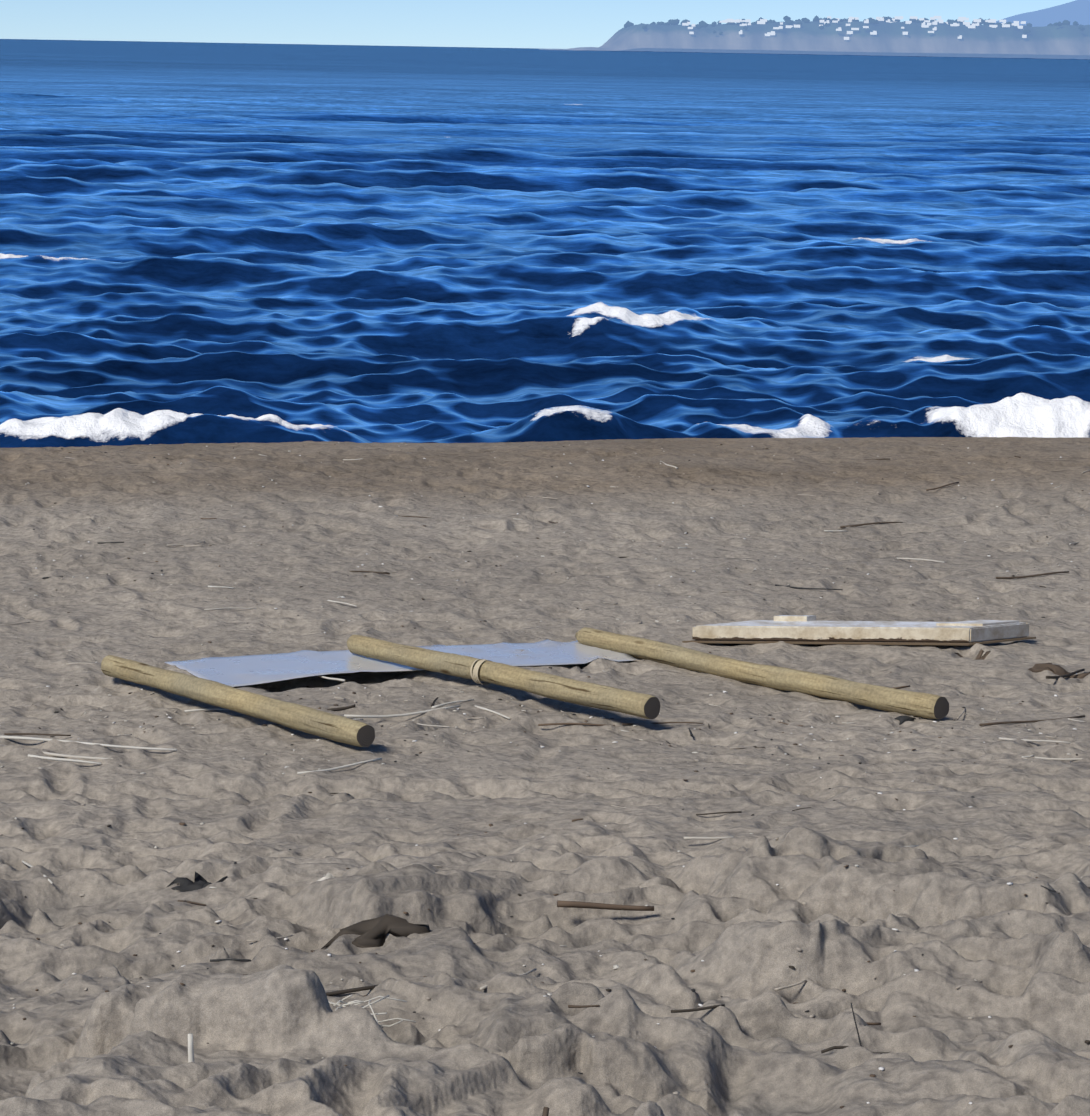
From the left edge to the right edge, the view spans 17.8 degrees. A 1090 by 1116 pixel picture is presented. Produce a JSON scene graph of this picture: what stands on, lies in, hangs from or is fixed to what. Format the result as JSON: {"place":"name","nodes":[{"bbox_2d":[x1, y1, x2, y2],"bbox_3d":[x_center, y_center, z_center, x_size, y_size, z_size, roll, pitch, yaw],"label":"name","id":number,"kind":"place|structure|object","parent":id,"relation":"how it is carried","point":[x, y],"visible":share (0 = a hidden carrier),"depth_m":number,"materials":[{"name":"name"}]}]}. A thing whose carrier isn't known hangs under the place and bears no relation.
{"place":"outdoors","nodes":[
{"label":"outdoors","id":0,"kind":"place"},
{"bbox_2d":[0,0,1074,48],"label":"sky","id":1,"kind":"structure","parent":0,"point":[540,24],"materials":[{"name":"blue"}]},
{"bbox_2d":[0,437,1089,1115],"bbox_3d":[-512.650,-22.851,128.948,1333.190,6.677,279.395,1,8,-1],"label":"beach sand","id":2,"kind":"structure","parent":0,"point":[270,1023],"depth_m":11.67,"materials":[{"name":"beige sand"}]},
{"bbox_2d":[101,655,374,746],"bbox_3d":[-1.181,0.520,12.954,0.102,0.098,1.781,18,-5,-39],"label":"pole","id":3,"kind":"object","parent":2,"relation":"on","point":[326,725],"visible":1,"depth_m":12.80,"materials":[{"name":"brown wood"}]},
{"bbox_2d":[165,639,637,686],"bbox_3d":[-0.532,0.418,14.123,1.919,0.038,0.592,-2,9,-21],"label":"metal sheet","id":4,"kind":"object","parent":2,"relation":"on","point":[235,671],"visible":0.79,"depth_m":14.10,"materials":[{"name":"white metal"}]},
{"bbox_2d":[347,635,659,718],"bbox_3d":[-0.203,0.449,13.530,0.100,0.100,1.809,-6,11,-41],"label":"pole","id":5,"kind":"object","parent":2,"relation":"on","point":[593,695],"visible":1,"depth_m":13.40,"materials":[{"name":"brown wood"}]},
{"bbox_2d":[0,442,1089,1115],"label":"debris","id":6,"kind":"object","parent":2,"relation":"on","point":[374,932],"visible":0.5,"depth_m":12.13,"materials":[{"name":"brown wood"}]},
{"bbox_2d":[575,627,948,718],"bbox_3d":[0.819,0.452,13.963,0.095,0.097,2.029,-7,11,-42],"label":"pole","id":7,"kind":"object","parent":2,"relation":"on","point":[925,705],"visible":0.94,"depth_m":13.81,"materials":[{"name":"brown wood"}]},
{"bbox_2d":[682,615,1035,645],"bbox_3d":[1.353,0.309,14.932,1.554,0.094,0.193,1,8,-3],"label":"white slab","id":8,"kind":"object","parent":2,"relation":"on","point":[799,629],"depth_m":14.87,"materials":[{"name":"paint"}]},
{"bbox_2d":[0,39,1089,447],"bbox_3d":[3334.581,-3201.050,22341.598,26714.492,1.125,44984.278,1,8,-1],"label":"sea water","id":9,"kind":"structure","parent":0,"point":[264,243],"depth_m":61.12,"materials":[{"name":"blue liquid"}]},
{"bbox_2d":[539,21,1089,58],"bbox_3d":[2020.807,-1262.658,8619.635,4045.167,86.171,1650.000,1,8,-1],"label":"headland hill","id":10,"kind":"structure","parent":0,"point":[1044,42],"depth_m":8007.06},
{"bbox_2d":[682,16,1026,39],"bbox_3d":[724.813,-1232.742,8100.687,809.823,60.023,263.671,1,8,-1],"label":"buildings","id":11,"kind":"structure","parent":10,"relation":"on","point":[923,25],"depth_m":8089.99,"materials":[{"name":"white"}]},
{"bbox_2d":[624,15,1084,34],"bbox_3d":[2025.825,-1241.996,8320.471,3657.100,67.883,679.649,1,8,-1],"label":"headland trees","id":12,"kind":"object","parent":10,"relation":"on","point":[787,20],"visible":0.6,"depth_m":8207.84,"materials":[{"name":"plant"}]},
{"bbox_2d":[996,0,1089,26],"bbox_3d":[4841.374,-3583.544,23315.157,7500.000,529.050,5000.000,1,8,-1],"label":"mountain","id":13,"kind":"structure","parent":0,"point":[1078,11],"depth_m":22145.87,"materials":[{"name":"blue"}]}
]}

